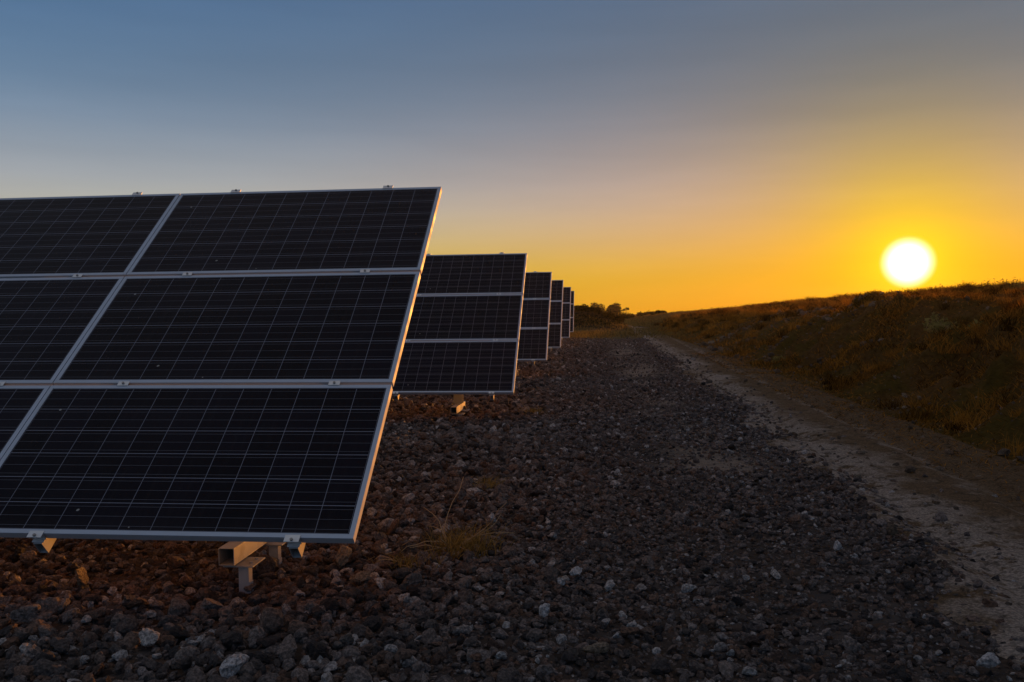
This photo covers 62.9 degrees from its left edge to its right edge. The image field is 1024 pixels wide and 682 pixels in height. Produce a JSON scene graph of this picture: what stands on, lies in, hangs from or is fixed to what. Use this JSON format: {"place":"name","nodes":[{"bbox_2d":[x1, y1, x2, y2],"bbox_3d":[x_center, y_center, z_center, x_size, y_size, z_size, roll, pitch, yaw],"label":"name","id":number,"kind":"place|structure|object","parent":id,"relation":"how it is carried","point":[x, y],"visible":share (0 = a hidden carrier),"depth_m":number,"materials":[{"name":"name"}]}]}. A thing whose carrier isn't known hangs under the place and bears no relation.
{"place":"outdoors","nodes":[
{"label":"outdoors","id":0,"kind":"place"},
{"bbox_2d":[0,310,1023,681],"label":"ground","id":1,"kind":"structure","parent":0,"point":[814,594],"depth_m":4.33,"materials":[{"name":"grey gravel"}]},
{"bbox_2d":[75,567,88,586],"bbox_3d":[-2.256,1.233,4.373,0.056,0.116,0.120,0,2,6],"label":"stone","id":2,"kind":"object","parent":1,"relation":"on","point":[81,577],"visible":1,"depth_m":4.35,"materials":[{"name":"brown stone"}]},
{"bbox_2d":[0,185,441,593],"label":"solar array","id":3,"kind":"object","parent":1,"relation":"on","point":[222,366],"visible":0.94,"depth_m":4.82,"materials":[{"name":"glass"}]},
{"bbox_2d":[219,653,248,678],"bbox_3d":[-1.097,1.277,3.298,0.084,0.074,0.152,0,2,6],"label":"stone","id":4,"kind":"object","parent":1,"relation":"on","point":[231,665],"visible":0.96,"depth_m":3.27,"materials":[{"name":"grey stone"}]},
{"bbox_2d":[335,545,351,566],"bbox_3d":[-0.942,1.205,4.708,0.067,0.106,0.160,0,2,6],"label":"stone","id":5,"kind":"object","parent":1,"relation":"on","point":[343,554],"visible":1,"depth_m":4.67,"materials":[{"name":"brown stone"}]},
{"bbox_2d":[349,571,370,581],"bbox_3d":[-0.796,1.234,4.387,0.122,0.053,0.064,0,2,6],"label":"stone","id":6,"kind":"object","parent":1,"relation":"on","point":[360,576],"visible":1,"depth_m":4.37,"materials":[{"name":"brown stone"}]},
{"bbox_2d":[363,546,448,568],"bbox_3d":[-0.647,1.294,4.766,0.619,0.247,0.328,1,3,36],"label":"weed tuft","id":7,"kind":"object","parent":1,"relation":"on","point":[401,564],"visible":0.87,"depth_m":4.70,"materials":[{"name":"plant"}]},
{"bbox_2d":[385,479,526,564],"bbox_3d":[-0.411,1.124,5.027,1.127,0.465,0.849,0,2,6],"label":"weed tuft","id":8,"kind":"object","parent":1,"relation":"on","point":[461,544],"visible":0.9,"depth_m":4.96,"materials":[{"name":"plant"}]},
{"bbox_2d":[392,252,526,415],"bbox_3d":[-2.812,-0.025,12.182,5.924,2.589,2.439,0,2,6],"label":"solar array","id":9,"kind":"object","parent":1,"relation":"on","point":[462,335],"visible":0.34,"depth_m":11.73,"materials":[{"name":"glass"}]},
{"bbox_2d":[458,474,507,489],"bbox_3d":[-0.207,1.164,6.796,0.578,0.167,0.445,-1,2,-15],"label":"weed tuft","id":10,"kind":"object","parent":1,"relation":"on","point":[494,484],"visible":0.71,"depth_m":6.79,"materials":[{"name":"plant"}]},
{"bbox_2d":[487,513,496,522],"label":"stone","id":11,"kind":"object","parent":1,"relation":"on","point":[490,517],"visible":0.89,"depth_m":5.55,"materials":[{"name":"grey stone"}]},
{"bbox_2d":[513,394,546,413],"bbox_3d":[0.269,0.867,11.600,0.672,0.298,0.670,0,2,26],"label":"weed tuft","id":12,"kind":"object","parent":1,"relation":"on","point":[535,409],"visible":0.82,"depth_m":11.56,"materials":[{"name":"plant"}]},
{"bbox_2d":[515,271,551,377],"bbox_3d":[-2.107,-0.326,18.912,5.924,2.524,2.439,0,2,6],"label":"solar array","id":13,"kind":"object","parent":1,"relation":"on","point":[533,337],"visible":0.19,"depth_m":18.47,"materials":[{"name":"glass"}]},
{"bbox_2d":[539,603,549,617],"bbox_3d":[0.154,1.239,3.848,0.064,0.058,0.047,-2,3,-36],"label":"stone","id":14,"kind":"object","parent":1,"relation":"on","point":[544,608],"visible":1,"depth_m":3.83,"materials":[{"name":"grey stone"}]},
{"bbox_2d":[535,280,563,361],"bbox_3d":[-1.491,-0.542,24.487,5.924,2.524,2.439,0,2,6],"label":"solar array","id":15,"kind":"object","parent":1,"relation":"on","point":[555,322],"visible":0.07,"depth_m":24.06,"materials":[{"name":"glass"}]},
{"bbox_2d":[557,577,564,585],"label":"stone","id":16,"kind":"object","parent":1,"relation":"on","point":[560,581],"visible":1,"depth_m":4.28,"materials":[{"name":"grey stone"}]},
{"bbox_2d":[561,287,570,339],"bbox_3d":[-0.691,-0.853,32.561,5.924,2.524,2.439,0,2,6],"label":"solar array","id":17,"kind":"object","parent":1,"relation":"on","point":[566,308],"visible":0.06,"depth_m":32.16,"materials":[{"name":"glass"}]},
{"bbox_2d":[570,291,573,331],"bbox_3d":[0.007,-1.152,40.151,5.924,2.524,2.439,0,2,6],"label":"solar array","id":18,"kind":"object","parent":1,"relation":"on","point":[572,314],"visible":0.07,"depth_m":39.66,"materials":[{"name":"glass"}]},
{"bbox_2d":[569,566,582,575],"bbox_3d":[0.345,1.234,4.484,0.052,0.038,0.124,0,2,21],"label":"stone","id":19,"kind":"object","parent":1,"relation":"on","point":[576,570],"visible":1,"depth_m":4.46,"materials":[{"name":"grey stone"}]},
{"bbox_2d":[574,304,588,310],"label":"bush","id":20,"kind":"object","parent":1,"relation":"on","point":[584,306],"visible":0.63,"depth_m":63.97,"materials":[{"name":"green plant"}]},
{"bbox_2d":[588,307,602,312],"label":"bush","id":21,"kind":"object","parent":1,"relation":"on","point":[596,308],"visible":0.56,"depth_m":64.00,"materials":[{"name":"green plant"}]},
{"bbox_2d":[582,642,609,652],"bbox_3d":[0.347,1.269,3.462,0.130,0.043,0.040,-1,2,-17],"label":"stone","id":22,"kind":"object","parent":1,"relation":"on","point":[600,647],"visible":1,"depth_m":3.45,"materials":[{"name":"grey stone"}]},
{"bbox_2d":[590,303,605,309],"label":"distant tree","id":23,"kind":"object","parent":1,"relation":"on","point":[596,305],"visible":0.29,"depth_m":191.34,"materials":[{"name":"green plant"}]},
{"bbox_2d":[574,305,624,326],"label":"bush","id":24,"kind":"object","parent":1,"relation":"on","point":[596,316],"visible":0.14,"depth_m":60.77,"materials":[{"name":"green plant"}]},
{"bbox_2d":[600,311,614,317],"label":"bush","id":25,"kind":"object","parent":1,"relation":"on","point":[609,313],"visible":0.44,"depth_m":63.94,"materials":[{"name":"green plant"}]},
{"bbox_2d":[606,303,621,311],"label":"distant tree","id":26,"kind":"object","parent":1,"relation":"on","point":[617,306],"visible":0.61,"depth_m":191.37,"materials":[{"name":"green plant"}]},
{"bbox_2d":[613,315,623,321],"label":"bush","id":27,"kind":"object","parent":1,"relation":"on","point":[618,317],"visible":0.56,"depth_m":63.90,"materials":[{"name":"green plant"}]},
{"bbox_2d":[833,540,842,550],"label":"stone","id":28,"kind":"object","parent":1,"relation":"on","point":[837,546],"visible":1,"depth_m":4.83,"materials":[{"name":"grey stone"}]},
{"bbox_2d":[976,652,1000,667],"bbox_3d":[1.857,1.248,3.265,0.092,0.057,0.058,-2,2,-27],"label":"stone","id":29,"kind":"object","parent":1,"relation":"on","point":[989,660],"visible":1,"depth_m":3.25,"materials":[{"name":"grey stone"}]},
{"bbox_2d":[0,0,1023,313],"label":"sky","id":30,"kind":"structure","parent":0,"point":[641,155],"materials":[{"name":"blue"}]},
{"bbox_2d":[625,280,1023,508],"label":"earth bank","id":31,"kind":"structure","parent":0,"point":[993,374],"depth_m":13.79,"materials":[{"name":"plant"}]},
{"bbox_2d":[604,309,626,315],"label":"bush","id":32,"kind":"object","parent":31,"relation":"on","point":[616,311],"visible":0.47,"depth_m":183.57,"materials":[{"name":"green plant"}]},
{"bbox_2d":[619,313,634,318],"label":"bush","id":33,"kind":"object","parent":31,"relation":"on","point":[630,315],"visible":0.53,"depth_m":122.32,"materials":[{"name":"green plant"}]},
{"bbox_2d":[636,310,652,315],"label":"bush","id":34,"kind":"object","parent":31,"relation":"on","point":[640,313],"visible":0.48,"depth_m":120.07,"materials":[{"name":"green plant"}]},
{"bbox_2d":[651,310,666,314],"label":"bush","id":35,"kind":"object","parent":31,"relation":"on","point":[658,312],"visible":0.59,"depth_m":101.96,"materials":[{"name":"green plant"}]},
{"bbox_2d":[773,356,785,361],"bbox_3d":[6.780,0.476,21.292,0.511,0.296,0.268,0,2,6],"label":"weed plant","id":36,"kind":"object","parent":31,"relation":"on","point":[776,358],"visible":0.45,"depth_m":21.27,"materials":[{"name":"green plant"}]},
{"bbox_2d":[570,308,996,535],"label":"verge grass","id":37,"kind":"structure","parent":31,"relation":"on","point":[597,334],"depth_m":49.80,"materials":[{"name":"plant"}]},
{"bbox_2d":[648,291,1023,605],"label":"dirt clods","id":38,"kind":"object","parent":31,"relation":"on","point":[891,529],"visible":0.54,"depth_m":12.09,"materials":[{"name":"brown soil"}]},
{"bbox_2d":[695,277,1023,310],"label":"grass","id":39,"kind":"structure","parent":31,"relation":"on","point":[1020,284],"depth_m":32.26,"materials":[{"name":"plant"}]},
{"bbox_2d":[922,312,957,333],"bbox_3d":[8.076,-0.318,15.703,0.735,0.522,0.873,0,2,6],"label":"weed plant","id":40,"kind":"object","parent":31,"relation":"on","point":[938,323],"visible":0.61,"depth_m":15.61,"materials":[{"name":"green plant"}]},
{"bbox_2d":[627,325,1023,664],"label":"dirt track","id":41,"kind":"structure","parent":0,"point":[1000,519],"depth_m":7.11,"materials":[{"name":"soil"}]}
]}

